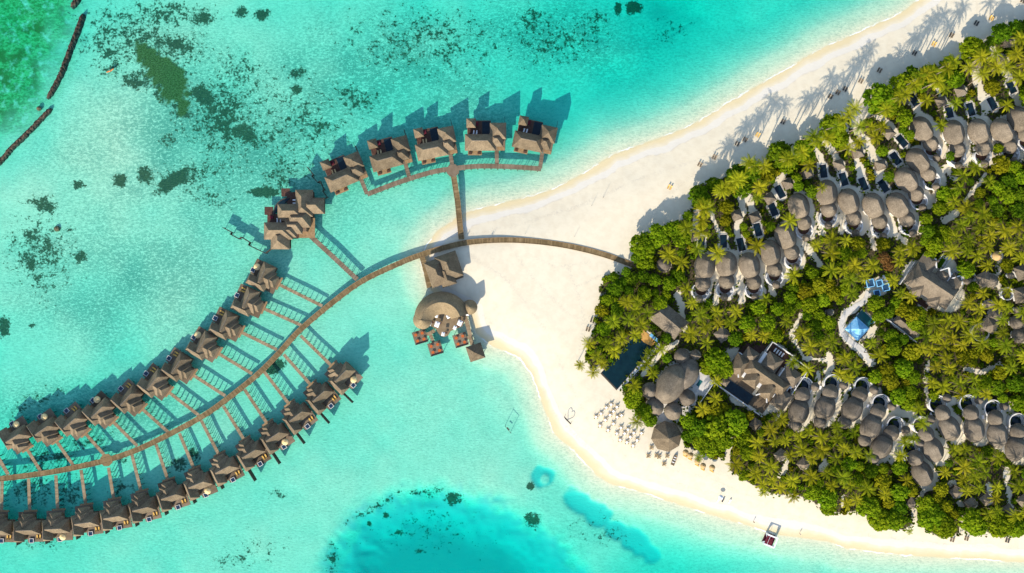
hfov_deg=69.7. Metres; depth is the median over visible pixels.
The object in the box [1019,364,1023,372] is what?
broadleaf tree
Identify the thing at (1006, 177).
broadleaf tree
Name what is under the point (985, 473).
palm tree
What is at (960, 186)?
palm tree
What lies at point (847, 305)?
undergrowth
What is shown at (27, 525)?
overwater villa
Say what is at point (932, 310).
shrub
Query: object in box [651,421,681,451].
octagonal pavilion
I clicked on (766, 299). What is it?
palm tree
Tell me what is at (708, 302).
shrub
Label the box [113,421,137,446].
side walkway
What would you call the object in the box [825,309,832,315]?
spa hut
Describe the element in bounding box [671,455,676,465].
wooden boat
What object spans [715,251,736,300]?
beach villa
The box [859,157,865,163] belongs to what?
shrub
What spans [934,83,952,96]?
palm tree
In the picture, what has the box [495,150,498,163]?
villa gangway
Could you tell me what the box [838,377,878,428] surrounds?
beach villa
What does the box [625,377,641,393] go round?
palm tree
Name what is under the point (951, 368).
palm tree
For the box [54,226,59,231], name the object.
boulder
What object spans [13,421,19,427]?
parasol
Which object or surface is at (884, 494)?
palm tree
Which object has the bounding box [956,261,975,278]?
broadleaf tree
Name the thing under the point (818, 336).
broadleaf tree
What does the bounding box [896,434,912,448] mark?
palm tree
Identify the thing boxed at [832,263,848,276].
palm tree
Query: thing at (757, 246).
palm tree
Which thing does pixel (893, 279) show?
palm tree
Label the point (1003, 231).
palm tree
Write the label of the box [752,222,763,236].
plunge pool
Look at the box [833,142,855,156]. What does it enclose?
palm tree
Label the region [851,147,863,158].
garden pavilion
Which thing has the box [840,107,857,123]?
palm tree
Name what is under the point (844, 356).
palm tree
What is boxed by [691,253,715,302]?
beach villa
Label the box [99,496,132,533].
overwater villa
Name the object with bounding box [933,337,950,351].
palm tree
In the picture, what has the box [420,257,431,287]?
restaurant walkway
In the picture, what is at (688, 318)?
shrub
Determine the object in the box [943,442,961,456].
palm tree
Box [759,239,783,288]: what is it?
beach villa
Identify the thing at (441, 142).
pool villa
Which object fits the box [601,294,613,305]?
broadleaf tree
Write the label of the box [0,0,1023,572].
ground
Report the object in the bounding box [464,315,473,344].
kiosk walkway
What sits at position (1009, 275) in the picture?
spa hut
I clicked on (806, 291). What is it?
broadleaf tree
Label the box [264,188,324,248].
water residence
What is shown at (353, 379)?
parasol
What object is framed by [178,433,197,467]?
side walkway
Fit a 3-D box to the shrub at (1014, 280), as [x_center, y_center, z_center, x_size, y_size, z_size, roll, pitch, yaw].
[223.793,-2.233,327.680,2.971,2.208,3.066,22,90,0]
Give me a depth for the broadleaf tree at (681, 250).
323.81 m
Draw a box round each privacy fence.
[222,227,271,253]
[307,167,327,198]
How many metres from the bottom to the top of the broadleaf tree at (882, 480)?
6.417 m
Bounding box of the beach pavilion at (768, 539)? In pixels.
[762,532,777,547]
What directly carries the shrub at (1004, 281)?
on the ground
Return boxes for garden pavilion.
[689,349,700,359]
[690,229,700,241]
[731,209,742,220]
[748,210,761,223]
[749,417,762,430]
[763,192,776,204]
[773,448,785,461]
[781,177,793,189]
[796,457,809,470]
[800,168,813,178]
[832,159,844,170]
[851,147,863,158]
[874,159,886,170]
[882,127,895,139]
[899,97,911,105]
[906,496,916,509]
[934,95,946,108]
[948,485,962,498]
[952,85,966,97]
[963,496,977,507]
[977,492,992,505]
[995,54,1007,64]
[1000,503,1013,514]
[1001,36,1013,47]
[1015,493,1023,507]
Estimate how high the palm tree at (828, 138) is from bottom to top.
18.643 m
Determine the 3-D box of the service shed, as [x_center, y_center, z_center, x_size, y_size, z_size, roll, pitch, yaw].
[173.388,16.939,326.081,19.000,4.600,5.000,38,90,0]
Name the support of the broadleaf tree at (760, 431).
on the ground
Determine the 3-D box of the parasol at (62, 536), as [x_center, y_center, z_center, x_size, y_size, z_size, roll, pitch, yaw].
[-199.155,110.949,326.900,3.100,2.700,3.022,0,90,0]
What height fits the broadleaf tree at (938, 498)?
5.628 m
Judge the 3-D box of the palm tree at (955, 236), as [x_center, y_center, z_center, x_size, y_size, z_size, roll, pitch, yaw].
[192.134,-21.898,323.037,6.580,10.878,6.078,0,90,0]
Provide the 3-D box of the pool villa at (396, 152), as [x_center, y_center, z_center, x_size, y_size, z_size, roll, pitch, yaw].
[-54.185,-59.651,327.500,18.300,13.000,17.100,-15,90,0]
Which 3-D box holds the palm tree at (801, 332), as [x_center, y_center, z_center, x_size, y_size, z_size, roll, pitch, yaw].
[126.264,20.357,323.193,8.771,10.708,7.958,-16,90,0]
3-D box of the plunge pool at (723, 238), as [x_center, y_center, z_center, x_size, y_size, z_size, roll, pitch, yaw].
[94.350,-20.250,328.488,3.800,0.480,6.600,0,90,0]
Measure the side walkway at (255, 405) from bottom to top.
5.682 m
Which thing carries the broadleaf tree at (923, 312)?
on the ground
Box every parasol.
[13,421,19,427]
[41,414,47,419]
[59,533,65,539]
[94,396,100,402]
[194,332,200,337]
[204,487,210,493]
[254,263,260,269]
[282,438,288,444]
[350,376,356,382]
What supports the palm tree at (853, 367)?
on the ground
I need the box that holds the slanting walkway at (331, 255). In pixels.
[310,237,358,280]
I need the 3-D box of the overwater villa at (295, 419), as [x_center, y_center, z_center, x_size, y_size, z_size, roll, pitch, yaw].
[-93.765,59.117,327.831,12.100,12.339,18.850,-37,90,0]
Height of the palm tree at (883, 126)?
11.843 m
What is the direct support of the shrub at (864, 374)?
on the ground
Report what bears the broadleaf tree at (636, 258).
on the ground
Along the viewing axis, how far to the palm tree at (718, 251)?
318.23 m
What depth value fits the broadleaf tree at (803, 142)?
321.51 m
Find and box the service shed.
[886,315,919,341]
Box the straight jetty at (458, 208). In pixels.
[451,176,463,239]
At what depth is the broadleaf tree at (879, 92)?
319.55 m
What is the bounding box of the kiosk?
[466,342,484,361]
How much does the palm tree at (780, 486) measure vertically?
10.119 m
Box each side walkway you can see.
[0,454,12,474]
[0,481,8,509]
[27,450,44,470]
[27,479,36,509]
[54,475,63,508]
[56,441,75,464]
[79,470,90,503]
[85,432,105,454]
[107,467,118,497]
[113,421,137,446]
[130,454,143,489]
[142,408,168,432]
[155,444,169,478]
[169,392,198,415]
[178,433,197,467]
[194,374,225,396]
[200,420,219,453]
[219,353,252,374]
[222,405,245,438]
[242,331,277,350]
[243,389,267,422]
[263,371,288,403]
[264,308,300,325]
[279,283,322,306]
[283,354,310,384]
[299,334,331,365]
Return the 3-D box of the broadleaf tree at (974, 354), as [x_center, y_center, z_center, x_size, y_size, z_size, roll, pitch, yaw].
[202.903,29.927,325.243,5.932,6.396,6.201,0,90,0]
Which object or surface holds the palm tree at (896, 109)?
on the ground
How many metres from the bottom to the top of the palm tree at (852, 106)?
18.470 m
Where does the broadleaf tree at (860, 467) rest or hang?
on the ground
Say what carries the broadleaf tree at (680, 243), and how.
on the ground
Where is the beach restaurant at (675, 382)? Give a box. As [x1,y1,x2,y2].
[642,348,708,423]
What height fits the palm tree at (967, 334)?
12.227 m
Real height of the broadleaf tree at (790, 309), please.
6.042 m
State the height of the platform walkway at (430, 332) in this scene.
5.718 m
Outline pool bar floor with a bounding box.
[637,330,657,345]
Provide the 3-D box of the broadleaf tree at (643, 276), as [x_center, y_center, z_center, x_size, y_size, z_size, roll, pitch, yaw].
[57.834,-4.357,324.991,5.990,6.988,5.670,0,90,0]
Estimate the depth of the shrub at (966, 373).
327.11 m
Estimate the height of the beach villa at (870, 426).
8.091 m
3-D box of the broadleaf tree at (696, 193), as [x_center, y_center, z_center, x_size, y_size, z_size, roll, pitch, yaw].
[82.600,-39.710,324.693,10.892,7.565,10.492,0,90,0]
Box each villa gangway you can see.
[359,179,367,194]
[404,163,410,176]
[448,154,453,163]
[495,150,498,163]
[538,153,543,168]
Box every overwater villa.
[0,416,33,453]
[0,510,17,542]
[13,510,44,545]
[26,408,62,446]
[42,508,72,543]
[54,401,91,439]
[71,502,103,539]
[81,391,118,428]
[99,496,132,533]
[110,378,147,416]
[128,488,161,526]
[136,363,173,400]
[156,476,190,515]
[160,347,197,383]
[183,464,217,503]
[185,326,222,362]
[208,307,245,341]
[209,450,244,488]
[230,284,267,317]
[235,435,271,480]
[245,258,282,293]
[258,418,294,463]
[280,399,317,443]
[303,379,340,423]
[324,360,362,402]
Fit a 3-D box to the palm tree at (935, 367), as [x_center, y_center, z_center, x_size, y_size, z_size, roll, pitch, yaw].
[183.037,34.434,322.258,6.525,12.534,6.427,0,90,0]
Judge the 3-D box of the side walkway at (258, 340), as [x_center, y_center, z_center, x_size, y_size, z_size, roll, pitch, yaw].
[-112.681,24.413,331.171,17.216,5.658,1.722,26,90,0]
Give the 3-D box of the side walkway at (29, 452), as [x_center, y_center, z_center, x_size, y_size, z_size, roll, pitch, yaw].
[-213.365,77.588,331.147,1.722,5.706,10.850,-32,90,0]
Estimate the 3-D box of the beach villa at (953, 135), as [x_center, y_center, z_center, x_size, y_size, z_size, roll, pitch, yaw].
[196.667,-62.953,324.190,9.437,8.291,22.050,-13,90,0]
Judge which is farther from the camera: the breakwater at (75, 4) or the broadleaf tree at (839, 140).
the breakwater at (75, 4)
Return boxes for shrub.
[586,348,594,354]
[601,275,608,282]
[636,375,642,382]
[668,296,674,303]
[685,313,691,320]
[705,297,712,305]
[720,393,727,399]
[724,226,731,231]
[742,334,749,341]
[777,203,783,209]
[780,474,786,482]
[797,483,803,489]
[807,437,814,444]
[835,260,841,266]
[848,164,855,171]
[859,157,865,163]
[859,371,866,378]
[865,167,872,174]
[867,173,875,180]
[875,495,881,501]
[883,389,889,395]
[905,515,911,522]
[916,93,924,99]
[927,308,935,314]
[935,466,941,473]
[953,406,961,414]
[961,371,970,378]
[967,89,975,96]
[976,234,983,241]
[999,278,1007,285]
[1001,358,1009,365]
[1006,219,1013,225]
[1011,278,1017,283]
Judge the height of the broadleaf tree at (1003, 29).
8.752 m
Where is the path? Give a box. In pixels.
[839,291,872,363]
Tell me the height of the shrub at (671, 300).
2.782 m
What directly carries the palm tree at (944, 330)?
on the ground
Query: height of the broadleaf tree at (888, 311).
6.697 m
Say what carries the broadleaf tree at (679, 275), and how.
on the ground
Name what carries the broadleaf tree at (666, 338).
on the ground
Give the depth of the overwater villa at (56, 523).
324.73 m
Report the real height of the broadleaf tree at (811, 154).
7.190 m
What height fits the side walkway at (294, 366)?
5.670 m
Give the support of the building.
on the ground
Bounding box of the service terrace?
[696,378,713,401]
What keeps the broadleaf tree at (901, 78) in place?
on the ground
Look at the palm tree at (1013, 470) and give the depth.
318.91 m
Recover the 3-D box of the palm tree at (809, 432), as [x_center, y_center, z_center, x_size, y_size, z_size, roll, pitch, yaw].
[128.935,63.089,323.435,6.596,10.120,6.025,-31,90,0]
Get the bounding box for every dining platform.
[412,329,427,344]
[427,340,443,355]
[452,332,468,347]
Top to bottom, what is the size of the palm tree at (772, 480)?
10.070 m
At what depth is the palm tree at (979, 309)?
318.53 m
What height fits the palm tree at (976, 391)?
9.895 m
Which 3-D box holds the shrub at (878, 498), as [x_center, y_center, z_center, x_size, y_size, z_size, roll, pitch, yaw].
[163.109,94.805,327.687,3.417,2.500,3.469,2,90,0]
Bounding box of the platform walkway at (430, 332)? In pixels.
[426,329,435,335]
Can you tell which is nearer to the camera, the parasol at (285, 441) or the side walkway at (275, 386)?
the parasol at (285, 441)
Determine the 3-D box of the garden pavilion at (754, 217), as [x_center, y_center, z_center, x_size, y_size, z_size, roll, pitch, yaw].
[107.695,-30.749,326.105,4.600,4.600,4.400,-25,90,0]
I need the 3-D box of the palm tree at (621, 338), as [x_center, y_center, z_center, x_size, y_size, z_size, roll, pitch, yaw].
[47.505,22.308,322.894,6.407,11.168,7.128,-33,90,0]
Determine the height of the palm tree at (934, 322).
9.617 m
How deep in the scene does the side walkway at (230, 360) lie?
328.34 m
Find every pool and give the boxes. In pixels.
[600,332,659,390]
[697,235,705,247]
[719,234,727,248]
[735,236,746,252]
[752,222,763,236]
[767,201,779,217]
[773,183,786,199]
[818,163,827,178]
[837,171,849,186]
[857,175,869,191]
[857,309,874,327]
[876,178,890,193]
[888,150,902,166]
[894,133,909,148]
[909,93,920,107]
[943,103,954,119]
[964,101,976,117]
[985,96,998,111]
[1004,79,1017,94]
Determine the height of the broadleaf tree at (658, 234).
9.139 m
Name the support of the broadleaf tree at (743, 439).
on the ground
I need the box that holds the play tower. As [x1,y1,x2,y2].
[865,275,889,295]
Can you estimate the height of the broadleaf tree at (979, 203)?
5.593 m
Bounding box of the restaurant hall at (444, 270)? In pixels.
[424,251,463,287]
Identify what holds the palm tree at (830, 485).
on the ground
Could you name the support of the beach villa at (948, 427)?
on the ground
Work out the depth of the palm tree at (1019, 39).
318.11 m
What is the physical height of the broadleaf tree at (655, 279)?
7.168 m
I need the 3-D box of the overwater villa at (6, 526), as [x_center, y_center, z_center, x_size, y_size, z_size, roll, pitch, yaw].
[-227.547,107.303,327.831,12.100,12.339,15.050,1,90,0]
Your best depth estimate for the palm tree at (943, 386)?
319.25 m
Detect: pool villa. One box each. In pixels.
[320,145,367,194]
[367,130,412,175]
[413,119,457,164]
[465,118,505,154]
[512,115,557,154]
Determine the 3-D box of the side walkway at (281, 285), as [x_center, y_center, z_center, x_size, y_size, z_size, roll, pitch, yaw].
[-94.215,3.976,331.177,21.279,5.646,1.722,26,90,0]
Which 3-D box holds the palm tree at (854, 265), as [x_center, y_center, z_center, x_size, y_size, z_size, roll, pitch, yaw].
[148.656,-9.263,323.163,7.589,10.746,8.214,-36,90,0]
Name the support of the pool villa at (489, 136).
in the water
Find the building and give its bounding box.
[898,253,964,309]
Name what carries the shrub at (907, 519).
on the ground
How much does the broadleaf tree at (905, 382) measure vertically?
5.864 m
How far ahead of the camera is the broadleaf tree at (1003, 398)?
322.60 m
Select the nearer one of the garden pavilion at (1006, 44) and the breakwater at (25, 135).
the garden pavilion at (1006, 44)
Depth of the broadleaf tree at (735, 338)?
321.92 m
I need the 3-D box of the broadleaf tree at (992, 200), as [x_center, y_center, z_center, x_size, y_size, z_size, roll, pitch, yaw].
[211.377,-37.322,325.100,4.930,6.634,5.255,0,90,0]
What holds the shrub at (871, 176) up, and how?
on the ground
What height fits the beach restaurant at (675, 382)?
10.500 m
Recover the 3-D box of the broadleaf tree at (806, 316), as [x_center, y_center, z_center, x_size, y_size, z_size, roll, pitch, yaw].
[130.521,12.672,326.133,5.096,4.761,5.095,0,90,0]
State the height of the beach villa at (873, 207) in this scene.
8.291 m
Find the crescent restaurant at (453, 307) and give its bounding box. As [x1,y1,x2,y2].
[413,292,476,336]
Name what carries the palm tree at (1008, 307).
on the ground
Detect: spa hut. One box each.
[656,258,670,271]
[713,326,730,342]
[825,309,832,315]
[962,270,989,287]
[963,278,971,284]
[969,316,998,340]
[982,299,992,309]
[985,308,1001,321]
[988,274,997,287]
[990,251,1001,260]
[998,287,1023,303]
[1005,272,1014,278]
[1008,315,1023,328]
[1010,328,1023,342]
[1013,264,1023,280]
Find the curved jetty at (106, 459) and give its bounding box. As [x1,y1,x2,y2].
[0,237,636,481]
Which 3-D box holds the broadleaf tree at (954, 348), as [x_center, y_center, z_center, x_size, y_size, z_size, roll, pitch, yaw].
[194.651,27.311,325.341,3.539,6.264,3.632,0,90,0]
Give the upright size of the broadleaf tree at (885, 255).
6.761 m
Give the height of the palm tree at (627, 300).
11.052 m
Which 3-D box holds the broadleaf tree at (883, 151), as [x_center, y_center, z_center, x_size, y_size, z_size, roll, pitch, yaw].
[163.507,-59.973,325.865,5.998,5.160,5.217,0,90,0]
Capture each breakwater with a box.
[0,108,52,165]
[46,14,85,99]
[70,0,81,8]
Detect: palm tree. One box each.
[574,360,585,369]
[582,336,596,350]
[585,366,599,378]
[590,349,604,364]
[594,357,608,370]
[599,336,615,353]
[603,311,620,327]
[607,342,622,358]
[613,329,629,345]
[618,293,633,308]
[620,310,635,326]
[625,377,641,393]
[627,306,641,317]
[628,414,643,429]
[629,294,644,306]
[629,328,642,341]
[633,316,649,332]
[636,354,655,371]
[640,304,656,321]
[642,348,656,359]
[645,366,659,379]
[654,342,667,355]
[658,243,677,262]
[671,253,689,271]
[676,218,695,237]
[679,281,692,296]
[679,323,702,343]
[685,295,698,309]
[687,240,706,258]
[690,305,707,322]
[691,452,703,461]
[692,201,710,219]
[692,212,709,229]
[692,222,711,241]
[695,196,710,205]
[695,401,709,416]
[697,319,712,334]
[698,198,716,218]
[698,335,713,349]
[705,389,722,406]
[707,244,726,263]
[709,304,723,317]
[709,374,722,387]
[710,316,724,329]
[712,181,730,199]
[716,178,736,194]
[721,314,738,331]
[724,454,744,474]
[726,170,744,188]
[726,303,744,318]
[732,170,749,188]
[738,153,756,170]
[745,328,758,341]
[746,158,764,175]
[746,464,765,483]
[748,236,766,254]
[748,434,764,450]
[749,191,765,204]
[750,448,766,463]
[751,178,768,196]
[755,478,769,491]
[756,156,773,174]
[757,329,771,343]
[758,292,771,305]
[758,486,768,497]
[759,456,779,475]
[762,421,780,437]
[765,434,781,447]
[765,474,777,486]
[771,409,788,427]
[772,478,787,494]
[774,149,796,167]
[779,315,793,328]
[779,433,791,446]
[780,212,799,230]
[782,147,800,166]
[783,265,802,285]
[783,448,796,462]
[784,488,800,503]
[785,354,800,367]
[786,472,800,488]
[791,324,811,342]
[792,430,806,443]
[793,143,812,161]
[793,440,812,457]
[795,127,821,144]
[798,156,816,171]
[799,362,815,378]
[800,337,818,356]
[800,423,815,437]
[800,450,819,464]
[800,465,820,486]
[808,132,826,150]
[809,238,822,251]
[809,427,829,443]
[812,441,832,459]
[816,182,826,192]
[816,339,829,350]
[817,465,834,479]
[818,116,845,134]
[818,129,836,146]
[821,261,838,280]
[821,332,840,350]
[822,229,839,248]
[822,245,839,260]
[825,477,838,493]
[826,450,842,465]
[829,420,843,433]
[829,431,844,446]
[830,366,845,380]
[831,468,852,486]
[832,111,850,129]
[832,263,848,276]
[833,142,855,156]
[836,351,851,365]
[836,441,850,453]
[837,233,852,246]
[837,370,855,383]
[839,271,860,287]
[839,496,851,510]
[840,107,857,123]
[841,479,856,491]
[842,359,862,375]
[842,492,864,505]
[843,98,863,116]
[844,286,858,301]
[844,425,859,438]
[845,255,863,273]
[848,118,867,135]
[848,442,862,460]
[851,133,867,149]
[857,269,871,283]
[857,477,877,496]
[860,121,878,134]
[860,447,875,462]
[862,256,880,273]
[863,130,884,144]
[863,335,879,349]
[864,347,888,363]
[867,99,894,118]
[873,484,893,500]
[874,119,890,135]
[883,273,898,287]
[890,87,906,105]
[890,245,907,256]
[890,287,907,298]
[891,254,906,267]
[891,447,908,462]
[894,85,913,104]
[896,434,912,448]
[897,474,912,485]
[901,239,922,257]
[902,76,923,93]
[902,432,920,444]
[903,290,917,303]
[904,526,912,533]
[906,71,928,88]
[910,401,926,414]
[911,92,933,108]
[911,413,930,431]
[912,65,933,85]
[913,325,935,343]
[913,342,927,354]
[918,376,938,389]
[922,62,942,79]
[922,73,945,91]
[923,359,942,373]
[924,315,944,334]
[926,342,940,357]
[929,329,942,342]
[931,376,952,394]
[932,349,952,363]
[933,117,946,132]
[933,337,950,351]
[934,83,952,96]
[934,312,955,325]
[936,96,963,110]
[936,324,951,336]
[936,466,952,478]
[937,59,956,78]
[940,53,961,70]
[940,240,961,259]
[940,331,959,343]
[943,361,956,374]
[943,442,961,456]
[946,193,960,207]
[946,387,967,401]
[947,230,962,241]
[947,338,968,350]
[948,374,967,391]
[948,457,975,476]
[949,181,965,194]
[950,166,971,182]
[950,313,968,331]
[951,216,969,232]
[952,483,973,498]
[954,245,973,258]
[955,196,976,215]
[955,474,969,485]
[956,210,975,223]
[956,297,975,310]
[957,442,973,457]
[958,231,976,248]
[959,58,977,76]
[959,325,979,343]
[959,468,983,484]
[961,47,989,70]
[961,372,981,386]
[964,315,982,328]
[965,300,986,316]
[967,64,991,85]
[967,158,985,175]
[967,220,988,234]
[967,247,984,263]
[967,452,988,469]
[968,384,983,398]
[968,481,985,495]
[970,335,989,352]
[970,386,992,400]
[972,50,989,67]
[973,204,992,221]
[974,43,1003,65]
[974,174,996,188]
[974,467,991,480]
[975,240,994,255]
[975,286,989,299]
[978,228,996,241]
[978,297,1006,313]
[979,259,993,271]
[979,507,995,519]
[980,502,1004,515]
[981,57,1006,77]
[984,218,998,232]
[986,491,1002,504]
[987,481,1003,494]
[989,448,1007,466]
[990,282,1013,297]
[991,57,1016,74]
[992,224,1013,239]
[992,312,1007,325]
[994,99,1013,112]
[994,324,1009,337]
[994,336,1015,354]
[994,360,1019,375]
[998,239,1019,256]
[999,350,1018,361]
[1001,302,1013,315]
[1001,463,1021,477]
[1003,476,1023,493]
[1005,45,1023,62]
[1005,217,1023,236]
[1005,508,1022,522]
[1006,68,1023,85]
[1007,347,1023,364]
[1008,305,1023,318]
[1010,30,1023,46]
[1010,250,1023,264]
[1012,55,1023,71]
[1016,232,1023,246]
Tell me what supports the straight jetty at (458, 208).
in the water
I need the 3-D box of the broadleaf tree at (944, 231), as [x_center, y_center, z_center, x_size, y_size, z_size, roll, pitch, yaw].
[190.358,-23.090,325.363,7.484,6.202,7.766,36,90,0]
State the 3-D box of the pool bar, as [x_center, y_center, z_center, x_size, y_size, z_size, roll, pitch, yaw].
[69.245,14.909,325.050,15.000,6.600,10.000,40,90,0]
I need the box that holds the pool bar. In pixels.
[649,304,688,339]
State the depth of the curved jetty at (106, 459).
328.25 m
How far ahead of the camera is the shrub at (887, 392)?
327.14 m
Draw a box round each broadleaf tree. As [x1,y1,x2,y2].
[594,303,608,316]
[596,322,611,335]
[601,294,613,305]
[606,280,624,297]
[607,271,618,282]
[611,301,624,315]
[620,277,626,286]
[621,266,630,276]
[623,394,640,409]
[624,285,634,295]
[625,271,638,285]
[627,387,642,399]
[629,232,657,258]
[630,253,640,263]
[634,402,651,419]
[636,257,653,271]
[637,270,648,282]
[637,286,652,301]
[643,414,657,426]
[647,223,668,247]
[647,273,661,286]
[651,288,659,296]
[652,295,667,309]
[661,333,670,343]
[661,353,672,362]
[662,276,676,290]
[662,290,670,299]
[663,220,684,241]
[671,266,684,282]
[673,231,690,247]
[677,248,685,256]
[679,412,697,429]
[680,429,695,442]
[682,211,692,220]
[687,185,710,205]
[688,418,708,438]
[692,435,709,448]
[697,437,719,457]
[699,359,712,375]
[703,414,727,440]
[704,347,730,375]
[705,177,722,192]
[707,404,722,416]
[715,432,733,451]
[717,402,728,412]
[719,199,734,213]
[719,215,731,226]
[719,361,733,378]
[723,408,748,435]
[725,163,748,182]
[727,331,742,346]
[731,181,753,199]
[731,428,752,448]
[732,446,739,455]
[737,468,749,480]
[738,315,755,332]
[739,222,747,230]
[739,444,755,460]
[742,165,761,183]
[742,230,749,237]
[745,411,754,420]
[750,300,766,316]
[756,428,765,436]
[758,313,775,331]
[760,163,775,181]
[765,222,775,231]
[766,140,792,169]
[768,328,783,342]
[769,302,783,315]
[780,159,798,173]
[782,302,795,316]
[783,291,796,303]
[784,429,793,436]
[786,282,798,293]
[791,173,801,182]
[793,137,814,157]
[793,181,803,191]
[795,299,803,308]
[796,283,815,300]
[799,150,815,163]
[801,297,818,313]
[802,311,812,320]
[803,481,821,500]
[804,185,816,198]
[806,267,819,278]
[808,319,822,331]
[811,277,827,294]
[812,309,825,320]
[812,330,824,340]
[814,477,824,486]
[815,292,830,307]
[817,486,838,509]
[819,113,846,139]
[820,501,836,515]
[821,315,836,330]
[825,277,835,289]
[826,286,840,301]
[830,131,849,148]
[831,465,839,472]
[836,245,852,261]
[836,296,844,304]
[838,284,848,296]
[841,456,857,470]
[849,236,864,250]
[850,472,864,486]
[851,251,858,258]
[855,461,864,471]
[855,495,881,518]
[856,247,867,258]
[862,82,895,115]
[862,463,878,478]
[866,295,884,311]
[866,508,889,531]
[868,369,882,383]
[872,309,885,322]
[873,472,891,491]
[875,145,888,156]
[875,327,884,335]
[876,237,889,251]
[877,251,889,263]
[878,362,894,376]
[878,463,888,473]
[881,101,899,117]
[882,257,895,270]
[882,306,894,318]
[882,373,899,390]
[882,497,894,508]
[883,170,894,181]
[883,328,898,342]
[885,340,901,355]
[885,509,906,530]
[888,297,902,309]
[889,73,910,95]
[889,483,910,500]
[889,500,907,514]
[890,388,905,404]
[891,460,907,474]
[893,358,913,378]
[895,301,908,317]
[896,108,912,127]
[898,127,907,134]
[898,333,908,344]
[900,379,909,386]
[901,343,920,360]
[901,397,915,410]
[902,385,918,399]
[903,65,918,79]
[904,130,914,140]
[904,305,920,321]
[905,316,925,330]
[906,370,920,385]
[908,485,918,496]
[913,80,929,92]
[915,495,935,512]
[916,306,926,318]
[917,504,946,530]
[918,224,935,237]
[919,212,932,225]
[919,236,928,245]
[923,251,935,258]
[925,237,944,253]
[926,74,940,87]
[928,388,938,399]
[931,201,947,215]
[932,493,942,503]
[932,514,957,538]
[933,481,948,496]
[935,224,951,241]
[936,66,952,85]
[936,185,955,203]
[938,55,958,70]
[939,500,952,512]
[944,459,952,467]
[945,151,954,161]
[946,509,958,518]
[947,70,964,87]
[951,345,958,352]
[955,349,969,365]
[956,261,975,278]
[957,507,983,532]
[959,36,988,62]
[965,177,974,185]
[967,281,978,291]
[967,347,979,360]
[967,516,987,536]
[968,359,977,367]
[969,292,976,299]
[973,199,983,207]
[974,187,985,197]
[977,374,993,388]
[979,349,993,362]
[982,446,993,457]
[984,79,1000,94]
[985,36,994,46]
[986,196,998,205]
[986,512,1013,537]
[988,180,1004,196]
[988,338,998,347]
[988,379,1005,395]
[989,203,1004,217]
[991,22,1012,44]
[991,154,1010,174]
[991,365,1007,379]
[992,143,1003,153]
[995,394,1007,402]
[998,172,1017,188]
[998,187,1015,204]
[1000,258,1013,272]
[1005,373,1023,392]
[1006,160,1021,173]
[1007,201,1023,217]
[1008,19,1023,36]
[1008,518,1023,537]
[1009,394,1023,410]
[1014,169,1023,184]
[1014,186,1023,201]
[1019,91,1023,105]
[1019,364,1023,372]
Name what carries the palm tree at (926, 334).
on the ground
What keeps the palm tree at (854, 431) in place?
on the ground
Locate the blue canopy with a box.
[845,316,868,342]
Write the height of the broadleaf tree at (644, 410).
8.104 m
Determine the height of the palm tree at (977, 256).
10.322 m
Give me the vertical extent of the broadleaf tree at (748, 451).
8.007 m
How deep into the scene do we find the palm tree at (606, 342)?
319.63 m
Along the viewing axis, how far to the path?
328.23 m
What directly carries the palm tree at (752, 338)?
on the ground
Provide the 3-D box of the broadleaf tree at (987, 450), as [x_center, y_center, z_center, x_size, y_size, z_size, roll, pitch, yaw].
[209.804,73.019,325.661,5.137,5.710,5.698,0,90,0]
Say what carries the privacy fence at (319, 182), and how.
in the water
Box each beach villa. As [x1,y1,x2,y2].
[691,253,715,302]
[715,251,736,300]
[739,252,762,300]
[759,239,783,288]
[774,223,801,270]
[788,193,812,241]
[788,377,819,431]
[813,374,847,427]
[816,179,837,228]
[837,188,862,236]
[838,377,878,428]
[858,393,895,445]
[861,192,889,238]
[865,415,909,464]
[885,192,917,236]
[894,167,927,211]
[899,439,933,485]
[905,148,940,190]
[909,116,941,161]
[910,415,943,461]
[926,394,960,440]
[942,120,965,168]
[956,394,984,442]
[966,118,991,167]
[981,399,1008,447]
[989,118,1019,161]
[1003,412,1023,460]
[1005,106,1023,151]
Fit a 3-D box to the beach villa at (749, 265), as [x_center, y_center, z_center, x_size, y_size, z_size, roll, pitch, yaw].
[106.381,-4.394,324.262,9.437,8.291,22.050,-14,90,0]
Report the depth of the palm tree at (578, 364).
318.22 m
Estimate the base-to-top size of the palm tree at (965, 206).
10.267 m
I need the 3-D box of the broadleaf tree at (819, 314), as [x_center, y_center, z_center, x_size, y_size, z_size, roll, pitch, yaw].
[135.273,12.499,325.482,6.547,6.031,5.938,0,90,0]
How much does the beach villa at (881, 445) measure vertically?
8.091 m
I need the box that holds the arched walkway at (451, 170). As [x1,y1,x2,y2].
[367,163,540,195]
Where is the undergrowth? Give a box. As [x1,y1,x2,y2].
[585,26,1023,538]
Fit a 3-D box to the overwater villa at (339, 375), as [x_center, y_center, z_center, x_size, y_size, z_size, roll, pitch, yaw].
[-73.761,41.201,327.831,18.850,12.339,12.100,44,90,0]
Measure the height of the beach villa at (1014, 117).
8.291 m
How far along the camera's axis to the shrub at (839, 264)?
327.32 m
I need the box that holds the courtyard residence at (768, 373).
[714,331,809,416]
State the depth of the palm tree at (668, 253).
316.76 m
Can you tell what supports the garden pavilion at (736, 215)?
on the ground
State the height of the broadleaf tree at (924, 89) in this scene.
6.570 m
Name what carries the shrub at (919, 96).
on the ground
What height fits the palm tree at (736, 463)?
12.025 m
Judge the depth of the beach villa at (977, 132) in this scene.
324.00 m
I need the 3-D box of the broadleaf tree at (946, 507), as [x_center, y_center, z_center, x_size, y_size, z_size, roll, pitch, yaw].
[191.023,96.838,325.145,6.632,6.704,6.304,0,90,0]

